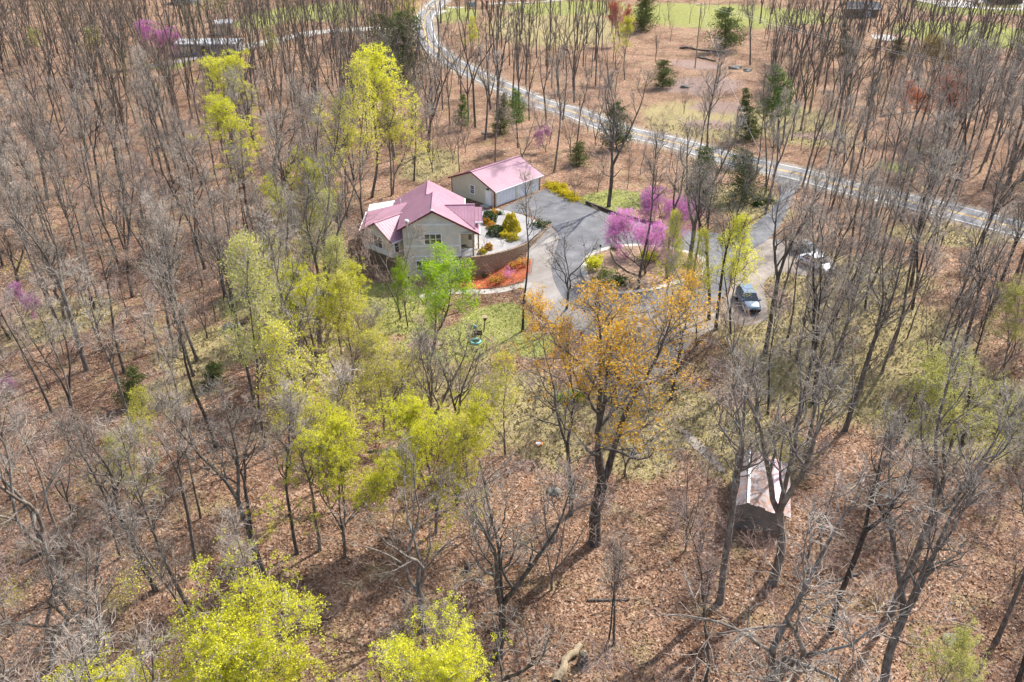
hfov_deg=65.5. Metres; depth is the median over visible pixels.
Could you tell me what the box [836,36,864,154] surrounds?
bare tree
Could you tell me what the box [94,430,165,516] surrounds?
lime leafed tree
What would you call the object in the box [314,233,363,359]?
yellow budded tree
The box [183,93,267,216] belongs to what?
lime leafed tree
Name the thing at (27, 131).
bare tree
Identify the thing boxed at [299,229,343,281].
bare sapling
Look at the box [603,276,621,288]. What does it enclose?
island shrub
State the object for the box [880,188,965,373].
bare tree
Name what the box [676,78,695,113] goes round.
bare sapling
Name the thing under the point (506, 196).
overhead door
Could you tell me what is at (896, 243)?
bare sapling
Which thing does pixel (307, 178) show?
bare tree
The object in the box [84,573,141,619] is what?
thicket shrub
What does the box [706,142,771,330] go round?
bare tree
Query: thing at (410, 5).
yellow budded tree
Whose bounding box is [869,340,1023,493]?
lime leafed tree
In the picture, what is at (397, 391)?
thicket shrub
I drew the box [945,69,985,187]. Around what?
bare tree
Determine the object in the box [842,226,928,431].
bare tree
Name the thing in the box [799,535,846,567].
thicket shrub
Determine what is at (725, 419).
bare sapling
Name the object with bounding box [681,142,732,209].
cedar tree
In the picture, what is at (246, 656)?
lime leafed tree
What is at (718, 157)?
bare sapling
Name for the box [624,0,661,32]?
cedar tree
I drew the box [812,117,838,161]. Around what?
bare sapling
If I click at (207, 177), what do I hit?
bare tree
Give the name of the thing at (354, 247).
bare tree
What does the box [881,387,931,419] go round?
thicket shrub
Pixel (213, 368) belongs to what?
cedar tree
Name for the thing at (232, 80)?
bare tree
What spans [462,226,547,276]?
retaining wall
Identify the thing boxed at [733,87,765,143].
cedar tree
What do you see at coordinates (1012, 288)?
lime leafed tree
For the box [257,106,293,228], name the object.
bare tree
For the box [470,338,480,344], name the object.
swim ring
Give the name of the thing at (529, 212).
bare tree
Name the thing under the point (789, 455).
thicket shrub
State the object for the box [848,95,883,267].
bare tree
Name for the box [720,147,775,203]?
cedar tree
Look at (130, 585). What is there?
thicket shrub
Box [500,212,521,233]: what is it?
gold conifer
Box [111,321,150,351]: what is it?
thicket shrub
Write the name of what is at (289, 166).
bare tree
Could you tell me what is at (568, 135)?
bare sapling
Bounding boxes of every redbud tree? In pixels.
[0,274,41,323]
[0,372,17,400]
[112,17,184,64]
[533,125,554,150]
[586,201,684,273]
[615,184,704,243]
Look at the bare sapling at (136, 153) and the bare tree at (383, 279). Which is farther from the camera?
the bare sapling at (136, 153)
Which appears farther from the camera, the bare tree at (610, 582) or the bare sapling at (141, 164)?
the bare sapling at (141, 164)
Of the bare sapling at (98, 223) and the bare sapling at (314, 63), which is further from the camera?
the bare sapling at (314, 63)
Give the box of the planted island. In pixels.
[587,246,701,290]
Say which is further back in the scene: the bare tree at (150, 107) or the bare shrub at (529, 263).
the bare tree at (150, 107)
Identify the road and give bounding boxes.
[150,24,424,65]
[415,0,1023,237]
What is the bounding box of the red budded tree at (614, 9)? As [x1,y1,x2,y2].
[605,0,632,38]
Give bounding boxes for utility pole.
[694,3,713,67]
[734,106,743,143]
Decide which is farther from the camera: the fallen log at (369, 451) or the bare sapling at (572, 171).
the bare sapling at (572, 171)
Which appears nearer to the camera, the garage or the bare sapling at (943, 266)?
the bare sapling at (943, 266)
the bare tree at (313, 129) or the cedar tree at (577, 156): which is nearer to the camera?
the bare tree at (313, 129)
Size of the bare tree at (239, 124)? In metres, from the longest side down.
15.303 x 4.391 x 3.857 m
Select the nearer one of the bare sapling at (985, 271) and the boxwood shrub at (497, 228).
the bare sapling at (985, 271)
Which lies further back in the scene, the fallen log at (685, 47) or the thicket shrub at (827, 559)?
the fallen log at (685, 47)
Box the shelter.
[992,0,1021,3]
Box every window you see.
[180,47,195,52]
[369,233,383,249]
[394,242,399,253]
[415,260,429,270]
[423,233,442,244]
[470,184,474,194]
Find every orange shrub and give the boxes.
[487,273,505,283]
[508,260,518,266]
[516,257,529,265]
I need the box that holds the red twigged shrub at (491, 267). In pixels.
[478,257,508,275]
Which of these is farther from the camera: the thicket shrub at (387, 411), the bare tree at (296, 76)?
the bare tree at (296, 76)
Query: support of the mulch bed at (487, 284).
on the ground at (682, 32)
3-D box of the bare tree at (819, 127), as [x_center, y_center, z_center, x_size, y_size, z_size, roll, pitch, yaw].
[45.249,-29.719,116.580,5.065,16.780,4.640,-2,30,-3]
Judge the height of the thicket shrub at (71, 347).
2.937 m
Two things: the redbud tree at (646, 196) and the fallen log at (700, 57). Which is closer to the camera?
the redbud tree at (646, 196)
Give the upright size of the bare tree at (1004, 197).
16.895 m
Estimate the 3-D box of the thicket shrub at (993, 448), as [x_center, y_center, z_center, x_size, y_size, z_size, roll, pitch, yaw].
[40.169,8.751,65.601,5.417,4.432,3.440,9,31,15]
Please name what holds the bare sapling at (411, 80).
on the ground at (682, 32)
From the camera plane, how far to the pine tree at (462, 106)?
144.10 m
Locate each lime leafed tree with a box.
[24,27,43,66]
[40,528,339,681]
[82,23,103,58]
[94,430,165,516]
[112,384,160,479]
[183,46,260,161]
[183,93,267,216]
[245,388,430,558]
[250,254,373,392]
[257,146,340,261]
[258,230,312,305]
[293,588,521,681]
[320,269,389,383]
[342,42,421,197]
[351,325,444,434]
[360,377,498,557]
[368,76,437,194]
[421,410,487,532]
[451,349,524,455]
[462,15,479,60]
[609,15,637,79]
[654,208,687,319]
[662,225,716,345]
[697,208,764,333]
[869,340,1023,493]
[904,614,1002,681]
[983,273,1023,395]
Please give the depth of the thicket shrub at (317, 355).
79.83 m
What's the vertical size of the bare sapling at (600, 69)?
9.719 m
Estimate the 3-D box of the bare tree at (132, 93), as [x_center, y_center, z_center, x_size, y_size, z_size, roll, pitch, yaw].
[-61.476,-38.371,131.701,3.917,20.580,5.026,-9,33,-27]
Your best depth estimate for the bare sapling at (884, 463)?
60.69 m
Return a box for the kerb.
[581,244,709,294]
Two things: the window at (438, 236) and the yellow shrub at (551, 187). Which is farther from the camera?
the yellow shrub at (551, 187)
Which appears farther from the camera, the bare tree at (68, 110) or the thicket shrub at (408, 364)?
the bare tree at (68, 110)
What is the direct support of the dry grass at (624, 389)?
on the ground at (682, 32)
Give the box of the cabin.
[844,1,880,17]
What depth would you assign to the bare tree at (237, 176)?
102.54 m
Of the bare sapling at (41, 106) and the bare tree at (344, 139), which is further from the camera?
the bare sapling at (41, 106)
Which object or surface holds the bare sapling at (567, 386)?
on the ground at (682, 32)
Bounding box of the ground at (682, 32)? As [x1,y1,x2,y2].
[0,0,1023,681]
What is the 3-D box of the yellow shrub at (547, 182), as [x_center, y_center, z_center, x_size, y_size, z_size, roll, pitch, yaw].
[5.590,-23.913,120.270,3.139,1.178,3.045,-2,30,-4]
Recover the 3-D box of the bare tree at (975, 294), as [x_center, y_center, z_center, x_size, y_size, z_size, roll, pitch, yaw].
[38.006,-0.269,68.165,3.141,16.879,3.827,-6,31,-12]
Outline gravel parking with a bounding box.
[724,239,835,324]
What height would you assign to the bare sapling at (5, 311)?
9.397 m
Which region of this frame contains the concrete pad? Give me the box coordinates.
[872,34,897,40]
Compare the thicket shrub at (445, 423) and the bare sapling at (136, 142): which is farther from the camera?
the bare sapling at (136, 142)
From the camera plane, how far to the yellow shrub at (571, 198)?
114.94 m
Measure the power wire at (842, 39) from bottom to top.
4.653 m
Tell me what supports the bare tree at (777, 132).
on the ground at (682, 32)
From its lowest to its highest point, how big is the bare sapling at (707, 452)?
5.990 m
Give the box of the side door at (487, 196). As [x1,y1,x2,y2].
[485,189,490,204]
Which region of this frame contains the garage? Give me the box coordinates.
[448,155,543,207]
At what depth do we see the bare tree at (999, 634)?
47.95 m
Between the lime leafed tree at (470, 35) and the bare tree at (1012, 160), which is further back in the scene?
the lime leafed tree at (470, 35)
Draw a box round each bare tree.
[0,91,17,165]
[0,92,49,248]
[0,100,18,203]
[0,124,15,211]
[0,125,22,194]
[0,127,46,211]
[0,139,22,234]
[0,151,57,317]
[0,159,44,267]
[0,178,3,265]
[0,179,89,371]
[0,202,38,294]
[0,214,79,317]
[0,270,100,427]
[0,305,52,412]
[0,320,10,339]
[0,342,24,401]
[0,374,65,548]
[0,409,108,591]
[0,493,155,675]
[0,588,36,681]
[1,203,115,326]
[1,607,180,681]
[2,71,65,200]
[2,127,69,276]
[3,171,49,299]
[3,490,137,679]
[4,577,171,681]
[9,101,65,217]
[10,281,85,454]
[17,85,79,165]
[27,120,97,296]
[28,142,96,309]
[38,400,158,592]
[39,255,137,443]
[41,121,71,233]
[54,113,121,271]
[56,81,81,171]
[59,76,114,225]
[60,65,97,206]
[65,191,129,373]
[67,236,102,348]
[71,114,163,235]
[73,42,134,178]
[89,409,197,621]
[91,148,140,297]
[99,95,124,192]
[101,499,200,665]
[102,121,151,223]
[108,171,182,323]
[118,67,178,206]
[123,41,177,168]
[123,209,173,346]
[125,48,153,164]
[128,180,156,278]
[130,97,163,192]
[131,298,187,429]
[133,77,163,178]
[133,109,221,269]
[133,246,218,449]
[134,388,211,571]
[136,190,199,361]
[138,357,201,518]
[139,176,200,307]
[140,370,267,577]
[142,94,222,183]
[142,210,195,376]
[150,97,196,214]
[152,122,175,222]
[159,134,203,286]
[162,107,187,196]
[163,122,202,248]
[172,184,247,355]
[179,115,227,299]
[190,70,214,173]
[190,169,255,399]
[195,392,285,570]
[208,500,302,679]
[209,64,245,196]
[215,178,249,311]
[218,60,264,174]
[220,134,251,232]
[222,92,253,183]
[224,142,250,241]
[227,124,258,252]
[229,183,314,347]
[230,212,325,423]
[240,174,270,264]
[240,179,288,280]
[243,42,324,175]
[243,85,261,138]
[244,114,309,210]
[253,87,328,192]
[256,372,316,554]
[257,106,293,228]
[258,148,301,311]
[262,390,329,550]
[281,145,377,352]
[283,72,314,156]
[284,175,313,293]
[286,58,311,154]
[289,110,309,193]
[290,84,354,230]
[292,89,318,187]
[293,169,312,279]
[295,137,355,282]
[297,88,320,170]
[302,125,330,224]
[312,77,364,180]
[315,423,502,632]
[327,80,356,218]
[332,216,374,294]
[343,88,360,169]
[343,203,430,319]
[344,80,367,157]
[352,27,399,159]
[372,560,585,681]
[376,100,400,195]
[392,313,482,458]
[408,74,428,180]
[411,49,455,152]
[416,326,500,505]
[434,439,601,659]
[471,42,503,139]
[483,74,511,161]
[509,278,518,299]
[512,152,545,330]
[543,45,577,172]
[543,219,601,309]
[574,62,597,148]
[580,59,659,206]
[596,529,639,645]
[596,534,634,650]
[621,444,983,681]
[636,119,674,288]
[659,487,737,681]
[664,138,706,278]
[671,106,753,294]
[679,150,724,319]
[679,333,806,604]
[682,146,728,308]
[691,34,734,168]
[691,291,863,585]
[696,74,727,161]
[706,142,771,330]
[721,629,947,681]
[736,0,758,64]
[750,56,776,185]
[752,59,782,174]
[758,154,840,353]
[759,270,787,414]
[761,104,785,194]
[764,85,806,213]
[776,214,890,404]
[777,155,838,309]
[781,189,846,431]
[786,204,822,338]
[792,228,857,361]
[797,253,897,479]
[801,80,845,188]
[806,81,840,190]
[807,126,856,278]
[816,91,868,230]
[821,169,887,303]
[826,29,860,168]
[827,395,946,633]
[830,97,871,209]
[831,147,862,255]
[833,156,892,315]
[835,229,889,366]
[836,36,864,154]
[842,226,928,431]
[847,57,886,207]
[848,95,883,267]
[848,175,885,288]
[849,81,879,167]
[857,183,903,310]
[861,80,883,150]
[864,401,1023,681]
[870,124,930,244]
[870,150,925,286]
[871,68,927,223]
[873,37,933,181]
[878,142,925,262]
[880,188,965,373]
[882,84,898,162]
[886,322,1023,615]
[890,145,974,354]
[893,140,974,309]
[894,140,948,275]
[896,226,994,442]
[897,53,950,182]
[899,82,956,221]
[906,92,960,290]
[907,95,979,260]
[924,258,1010,419]
[927,131,982,231]
[928,26,981,157]
[929,81,984,193]
[932,32,976,166]
[933,156,960,256]
[935,59,981,173]
[939,204,1023,383]
[942,33,997,178]
[942,49,998,199]
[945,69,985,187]
[949,193,1022,340]
[954,35,1002,165]
[955,158,1023,302]
[959,39,1008,155]
[961,227,1010,446]
[966,144,1023,270]
[967,58,1005,177]
[968,172,1013,289]
[978,57,1020,171]
[982,64,1023,189]
[985,32,1023,161]
[988,196,1023,313]
[989,432,1023,642]
[992,88,1023,206]
[994,97,1023,184]
[1001,186,1023,286]
[1007,56,1023,166]
[1007,59,1023,172]
[1013,263,1023,303]
[1014,143,1023,275]
[1015,655,1023,681]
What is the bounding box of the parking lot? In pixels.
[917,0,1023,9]
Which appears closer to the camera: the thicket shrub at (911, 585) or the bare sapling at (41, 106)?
the thicket shrub at (911, 585)
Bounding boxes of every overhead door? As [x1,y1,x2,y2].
[497,187,514,205]
[517,181,529,197]
[532,178,538,191]
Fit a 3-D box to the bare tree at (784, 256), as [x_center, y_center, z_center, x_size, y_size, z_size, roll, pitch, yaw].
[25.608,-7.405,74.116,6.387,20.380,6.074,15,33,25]
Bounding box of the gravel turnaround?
[582,306,719,386]
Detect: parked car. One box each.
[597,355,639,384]
[735,284,760,311]
[787,239,825,256]
[798,252,833,272]
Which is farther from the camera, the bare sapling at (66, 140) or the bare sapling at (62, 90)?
the bare sapling at (62, 90)
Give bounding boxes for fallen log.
[20,543,57,564]
[367,449,388,452]
[552,642,582,681]
[587,598,628,601]
[680,46,724,53]
[697,56,714,61]
[825,572,860,584]
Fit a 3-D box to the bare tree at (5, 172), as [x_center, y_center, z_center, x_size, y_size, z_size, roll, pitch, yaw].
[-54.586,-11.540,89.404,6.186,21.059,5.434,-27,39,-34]
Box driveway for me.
[502,177,799,311]
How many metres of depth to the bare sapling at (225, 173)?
113.04 m
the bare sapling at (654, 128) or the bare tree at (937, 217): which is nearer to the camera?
the bare tree at (937, 217)
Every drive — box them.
[431,0,562,14]
[524,226,587,329]
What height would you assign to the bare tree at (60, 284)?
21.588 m
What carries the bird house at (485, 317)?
on the ground at (682, 32)
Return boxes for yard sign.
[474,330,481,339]
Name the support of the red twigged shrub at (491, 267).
on the mulch bed at (487, 284)
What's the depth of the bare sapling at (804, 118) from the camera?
135.08 m
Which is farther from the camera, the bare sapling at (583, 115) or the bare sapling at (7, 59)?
the bare sapling at (7, 59)
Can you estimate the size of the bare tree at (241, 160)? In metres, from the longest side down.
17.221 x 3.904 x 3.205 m
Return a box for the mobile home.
[174,38,244,55]
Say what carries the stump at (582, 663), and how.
on the ground at (682, 32)
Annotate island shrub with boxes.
[584,252,605,271]
[590,271,605,282]
[597,263,619,279]
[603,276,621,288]
[606,270,631,287]
[638,249,662,261]
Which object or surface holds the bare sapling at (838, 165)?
on the ground at (682, 32)
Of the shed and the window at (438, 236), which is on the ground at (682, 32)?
the shed
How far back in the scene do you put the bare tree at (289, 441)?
52.71 m
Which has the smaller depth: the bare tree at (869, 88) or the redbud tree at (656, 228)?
the redbud tree at (656, 228)
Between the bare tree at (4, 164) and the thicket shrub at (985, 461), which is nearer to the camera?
the thicket shrub at (985, 461)
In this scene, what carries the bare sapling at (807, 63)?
on the ground at (682, 32)
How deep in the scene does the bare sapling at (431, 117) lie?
124.95 m
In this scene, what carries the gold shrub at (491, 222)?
on the gravel bed at (496, 242)
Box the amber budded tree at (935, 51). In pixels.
[900,31,966,84]
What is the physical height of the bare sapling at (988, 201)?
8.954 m
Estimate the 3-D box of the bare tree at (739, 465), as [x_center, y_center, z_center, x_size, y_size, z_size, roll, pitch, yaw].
[13.426,8.978,49.426,6.956,21.436,6.747,-18,35,-28]
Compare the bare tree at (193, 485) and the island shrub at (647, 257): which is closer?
the bare tree at (193, 485)
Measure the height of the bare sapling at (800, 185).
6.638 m
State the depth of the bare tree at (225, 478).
50.55 m
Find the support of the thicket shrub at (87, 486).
on the ground at (682, 32)
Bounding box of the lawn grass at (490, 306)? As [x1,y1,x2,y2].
[269,148,927,358]
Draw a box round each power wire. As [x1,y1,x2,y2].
[697,3,1021,76]
[710,4,1022,74]
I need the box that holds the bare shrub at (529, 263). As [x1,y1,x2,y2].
[521,254,537,271]
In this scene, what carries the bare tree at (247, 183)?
on the ground at (682, 32)
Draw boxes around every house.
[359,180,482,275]
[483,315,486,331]
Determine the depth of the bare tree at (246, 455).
52.62 m
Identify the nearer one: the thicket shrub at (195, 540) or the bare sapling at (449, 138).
the thicket shrub at (195, 540)
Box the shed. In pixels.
[734,449,790,532]
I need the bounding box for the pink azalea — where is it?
[505,265,515,278]
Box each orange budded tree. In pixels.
[492,282,616,515]
[502,257,720,546]
[589,299,645,391]
[646,265,718,400]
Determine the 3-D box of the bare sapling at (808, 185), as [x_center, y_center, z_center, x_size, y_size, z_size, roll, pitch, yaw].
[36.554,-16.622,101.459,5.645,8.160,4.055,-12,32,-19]
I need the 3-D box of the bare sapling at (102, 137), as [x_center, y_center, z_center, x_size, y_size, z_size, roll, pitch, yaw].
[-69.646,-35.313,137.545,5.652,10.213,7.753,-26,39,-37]
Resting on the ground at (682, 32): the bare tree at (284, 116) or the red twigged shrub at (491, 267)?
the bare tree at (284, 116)
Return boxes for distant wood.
[0,0,1023,162]
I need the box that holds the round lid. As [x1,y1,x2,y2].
[534,440,542,446]
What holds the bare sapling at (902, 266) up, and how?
on the ground at (682, 32)
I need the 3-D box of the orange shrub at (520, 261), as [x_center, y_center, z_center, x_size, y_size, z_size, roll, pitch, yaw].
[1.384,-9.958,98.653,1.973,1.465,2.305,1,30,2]
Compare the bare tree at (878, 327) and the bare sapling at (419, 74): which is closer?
the bare tree at (878, 327)
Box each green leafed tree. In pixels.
[390,254,419,326]
[401,239,483,354]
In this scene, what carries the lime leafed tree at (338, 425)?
on the ground at (682, 32)
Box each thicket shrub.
[0,385,40,428]
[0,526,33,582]
[0,570,37,613]
[2,250,29,282]
[16,513,56,546]
[55,451,114,494]
[59,296,86,315]
[62,330,92,352]
[68,463,107,505]
[83,515,107,541]
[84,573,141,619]
[109,545,163,606]
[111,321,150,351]
[126,343,147,356]
[132,310,165,341]
[139,372,186,404]
[139,458,188,496]
[140,388,168,409]
[158,494,195,521]
[163,332,188,354]
[176,517,217,551]
[207,525,258,570]
[256,400,287,443]
[263,333,294,364]
[266,397,286,431]
[301,338,331,366]
[315,374,343,412]
[320,345,357,380]
[323,373,366,410]
[349,368,396,411]
[355,311,391,342]
[363,315,401,351]
[366,393,402,430]
[370,378,396,417]
[374,339,396,369]
[376,420,394,445]
[386,377,404,401]
[395,347,418,379]
[402,379,435,408]
[411,400,452,438]
[421,384,448,412]
[433,405,457,441]
[450,341,475,387]
[464,372,502,411]
[479,327,515,366]
[706,501,755,530]
[720,297,760,331]
[735,522,797,558]
[746,398,768,421]
[759,587,834,640]
[765,435,810,473]
[771,413,816,462]
[780,432,830,473]
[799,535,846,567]
[800,421,835,455]
[845,551,909,603]
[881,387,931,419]
[882,571,933,593]
[893,378,944,415]
[896,531,932,558]
[934,396,990,427]
[959,446,1010,473]
[970,422,1019,465]
[972,348,1010,378]
[974,390,1001,409]
[974,495,1008,516]
[1000,347,1023,361]
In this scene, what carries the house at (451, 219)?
on the ground at (682, 32)
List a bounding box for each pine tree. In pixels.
[452,94,470,130]
[504,88,532,147]
[751,64,802,146]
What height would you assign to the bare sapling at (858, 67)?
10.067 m
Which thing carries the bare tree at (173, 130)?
on the ground at (682, 32)
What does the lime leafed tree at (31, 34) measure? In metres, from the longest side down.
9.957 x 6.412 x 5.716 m
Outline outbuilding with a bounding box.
[213,19,232,35]
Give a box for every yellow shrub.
[541,179,557,187]
[545,182,559,191]
[548,185,568,193]
[553,181,570,189]
[555,187,573,196]
[560,189,578,198]
[565,192,585,203]
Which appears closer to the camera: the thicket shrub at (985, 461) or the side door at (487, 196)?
the thicket shrub at (985, 461)
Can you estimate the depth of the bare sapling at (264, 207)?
99.03 m
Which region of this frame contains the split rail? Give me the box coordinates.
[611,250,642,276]
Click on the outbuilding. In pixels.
(222, 28)
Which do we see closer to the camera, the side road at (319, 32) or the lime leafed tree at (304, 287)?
the lime leafed tree at (304, 287)
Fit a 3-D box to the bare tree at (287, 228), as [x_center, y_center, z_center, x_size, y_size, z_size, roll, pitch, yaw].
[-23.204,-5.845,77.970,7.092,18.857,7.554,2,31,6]
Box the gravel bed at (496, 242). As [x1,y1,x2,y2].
[465,209,543,256]
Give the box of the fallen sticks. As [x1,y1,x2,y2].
[1,158,1023,681]
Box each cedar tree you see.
[111,364,158,413]
[195,360,229,392]
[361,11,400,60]
[371,6,431,85]
[490,91,513,135]
[566,141,592,166]
[595,100,637,151]
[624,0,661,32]
[650,58,683,87]
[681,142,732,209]
[697,6,749,50]
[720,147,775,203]
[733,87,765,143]
[837,25,850,54]
[885,37,907,58]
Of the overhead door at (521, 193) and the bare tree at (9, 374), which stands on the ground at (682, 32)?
the bare tree at (9, 374)
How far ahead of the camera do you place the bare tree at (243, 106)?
122.46 m
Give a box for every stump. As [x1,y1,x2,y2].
[464,561,471,572]
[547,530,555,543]
[576,649,588,669]
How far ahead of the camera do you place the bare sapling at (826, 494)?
56.88 m
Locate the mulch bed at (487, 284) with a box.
[458,259,530,288]
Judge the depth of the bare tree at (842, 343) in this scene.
71.17 m
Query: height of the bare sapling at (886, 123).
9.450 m
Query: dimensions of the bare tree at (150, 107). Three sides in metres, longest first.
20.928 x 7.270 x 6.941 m
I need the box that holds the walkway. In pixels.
[419,283,532,298]
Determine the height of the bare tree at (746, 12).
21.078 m
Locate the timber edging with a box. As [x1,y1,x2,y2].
[585,201,659,224]
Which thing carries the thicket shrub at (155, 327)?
on the ground at (682, 32)
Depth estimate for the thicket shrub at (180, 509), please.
60.62 m
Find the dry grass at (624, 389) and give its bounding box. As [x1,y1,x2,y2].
[0,123,1023,493]
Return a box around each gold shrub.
[477,246,486,254]
[483,218,490,225]
[484,242,492,250]
[485,220,495,228]
[499,229,508,238]
[506,232,519,241]
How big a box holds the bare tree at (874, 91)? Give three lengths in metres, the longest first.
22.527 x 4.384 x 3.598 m
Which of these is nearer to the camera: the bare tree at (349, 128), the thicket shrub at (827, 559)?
the thicket shrub at (827, 559)
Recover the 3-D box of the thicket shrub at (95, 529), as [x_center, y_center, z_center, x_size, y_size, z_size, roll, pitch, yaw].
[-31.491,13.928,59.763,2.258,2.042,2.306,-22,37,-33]
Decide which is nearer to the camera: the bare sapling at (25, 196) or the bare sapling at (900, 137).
the bare sapling at (25, 196)
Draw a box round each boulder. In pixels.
[224,322,241,329]
[547,487,561,496]
[728,65,741,69]
[942,633,956,645]
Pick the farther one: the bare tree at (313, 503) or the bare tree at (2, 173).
the bare tree at (2, 173)
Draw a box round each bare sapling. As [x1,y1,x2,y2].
[0,57,11,86]
[0,73,7,114]
[0,117,33,174]
[0,291,30,369]
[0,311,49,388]
[0,359,27,447]
[0,541,17,632]
[1,178,42,219]
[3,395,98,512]
[5,92,39,132]
[8,146,36,182]
[12,64,36,108]
[18,109,40,139]
[20,83,51,112]
[25,122,64,186]
[38,84,55,113]
[45,295,66,353]
[47,114,76,149]
[52,77,70,100]
[58,144,78,179]
[64,137,83,193]
[74,175,93,237]
[80,448,128,557]
[82,111,124,163]
[82,122,106,174]
[83,188,108,255]
[87,261,161,344]
[101,163,137,213]
[103,76,132,118]
[104,258,128,317]
[112,238,164,299]
[118,130,152,168]
[122,74,144,111]
[122,157,176,230]
[125,182,141,243]
[127,274,161,363]
[129,104,159,147]
[130,150,153,184]
[134,152,150,189]
[139,49,165,93]
[151,44,179,93]
[156,247,213,338]
[161,221,190,253]
[167,89,201,135]
[182,114,213,162]
[182,183,205,226]
[193,72,218,106]
[193,213,236,269]
[198,264,218,321]
[199,120,218,184]
[210,170,236,219]
[218,157,231,208]
[222,130,257,178]
[238,59,269,88]
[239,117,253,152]
[242,310,269,375]
[246,184,302,253]
[257,146,270,191]
[260,94,286,149]
[267,105,311,166]
[282,128,313,177]
[296,303,390,410]
[298,130,340,177]
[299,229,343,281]
[300,52,324,78]
[306,86,341,137]
[309,196,357,247]
[316,117,354,163]
[329,125,350,192]
[360,635,396,681]
[392,66,429,108]
[400,122,434,164]
[403,83,433,140]
[404,60,433,97]
[405,313,458,399]
[418,109,452,171]
[424,81,452,129]
[435,117,464,162]
[446,111,475,152]
[448,108,467,171]
[455,352,497,416]
[467,50,500,93]
[502,97,555,159]
[516,452,624,590]
[521,348,574,414]
[522,87,553,129]
[541,108,559,143]
[553,104,579,155]
[554,346,579,437]
[562,161,586,196]
[573,103,597,128]
[576,631,679,681]
[584,82,621,144]
[586,131,615,172]
[591,377,689,476]
[592,145,616,191]
[594,53,604,97]
[625,143,635,188]
[636,160,672,194]
[640,135,651,174]
[643,115,669,145]
[664,444,722,551]
[668,134,678,170]
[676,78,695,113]
[696,329,738,383]
[696,357,755,424]
[701,446,719,497]
[706,143,730,169]
[718,395,733,451]
[760,77,783,129]
[768,151,779,180]
[780,43,806,86]
[780,182,813,231]
[784,223,798,273]
[788,250,853,347]
[790,452,853,536]
[793,172,804,212]
[800,108,811,146]
[802,48,810,88]
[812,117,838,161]
[813,57,832,96]
[826,325,897,402]
[827,194,860,243]
[827,237,862,331]
[833,154,845,190]
[839,53,870,99]
[841,173,858,222]
[869,99,903,150]
[871,246,922,289]
[874,435,898,492]
[876,154,897,208]
[876,237,907,298]
[877,141,899,202]
[889,125,935,171]
[891,68,899,91]
[891,119,921,157]
[900,193,932,244]
[904,278,970,363]
[906,240,945,338]
[913,59,937,103]
[914,113,957,167]
[919,208,973,277]
[930,510,945,540]
[940,164,975,245]
[950,245,1018,316]
[974,64,1011,105]
[974,130,1023,197]
[977,107,993,149]
[979,195,997,257]
[981,178,998,239]
[983,255,1023,323]
[997,296,1023,360]
[1000,514,1023,588]
[1004,64,1023,123]
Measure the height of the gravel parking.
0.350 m
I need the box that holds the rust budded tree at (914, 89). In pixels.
[892,65,978,138]
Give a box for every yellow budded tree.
[193,0,228,36]
[216,224,302,447]
[252,317,382,486]
[263,23,280,67]
[271,188,345,323]
[292,54,386,220]
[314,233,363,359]
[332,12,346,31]
[385,0,422,38]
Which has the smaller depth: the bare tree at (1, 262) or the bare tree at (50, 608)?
the bare tree at (50, 608)
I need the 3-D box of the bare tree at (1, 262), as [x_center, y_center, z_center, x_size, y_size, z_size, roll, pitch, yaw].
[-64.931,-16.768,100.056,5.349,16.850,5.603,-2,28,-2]
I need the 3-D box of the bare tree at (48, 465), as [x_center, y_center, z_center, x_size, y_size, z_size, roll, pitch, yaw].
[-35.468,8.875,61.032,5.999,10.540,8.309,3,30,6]
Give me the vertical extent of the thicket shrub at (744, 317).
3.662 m
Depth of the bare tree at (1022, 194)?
87.53 m
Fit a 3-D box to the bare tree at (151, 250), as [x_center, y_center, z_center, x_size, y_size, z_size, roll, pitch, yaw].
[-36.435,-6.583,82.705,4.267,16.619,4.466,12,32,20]
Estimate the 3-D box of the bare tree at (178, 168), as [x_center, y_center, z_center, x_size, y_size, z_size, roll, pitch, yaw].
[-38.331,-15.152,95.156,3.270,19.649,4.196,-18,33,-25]
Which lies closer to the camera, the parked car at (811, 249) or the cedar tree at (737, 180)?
the parked car at (811, 249)
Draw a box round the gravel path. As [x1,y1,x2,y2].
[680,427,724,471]
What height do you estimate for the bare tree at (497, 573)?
19.252 m
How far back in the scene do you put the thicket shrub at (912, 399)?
71.83 m
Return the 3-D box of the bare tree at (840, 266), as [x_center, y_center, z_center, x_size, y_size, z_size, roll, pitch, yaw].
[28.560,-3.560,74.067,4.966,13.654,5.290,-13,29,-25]
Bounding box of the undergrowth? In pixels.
[0,42,1023,681]
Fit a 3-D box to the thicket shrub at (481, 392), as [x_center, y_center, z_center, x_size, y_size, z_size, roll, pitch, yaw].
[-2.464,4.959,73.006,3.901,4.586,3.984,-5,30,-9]
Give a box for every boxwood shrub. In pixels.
[482,210,497,222]
[486,224,504,236]
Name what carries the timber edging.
on the ground at (682, 32)
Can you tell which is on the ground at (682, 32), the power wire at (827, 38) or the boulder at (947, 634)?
the boulder at (947, 634)
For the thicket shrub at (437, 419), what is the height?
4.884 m
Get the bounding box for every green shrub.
[528,215,551,229]
[565,389,584,402]
[747,195,767,208]
[761,194,776,203]
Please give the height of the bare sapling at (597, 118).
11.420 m
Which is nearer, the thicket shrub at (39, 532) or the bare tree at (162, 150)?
the thicket shrub at (39, 532)
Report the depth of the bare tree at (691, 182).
79.30 m
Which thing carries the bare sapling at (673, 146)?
on the ground at (682, 32)

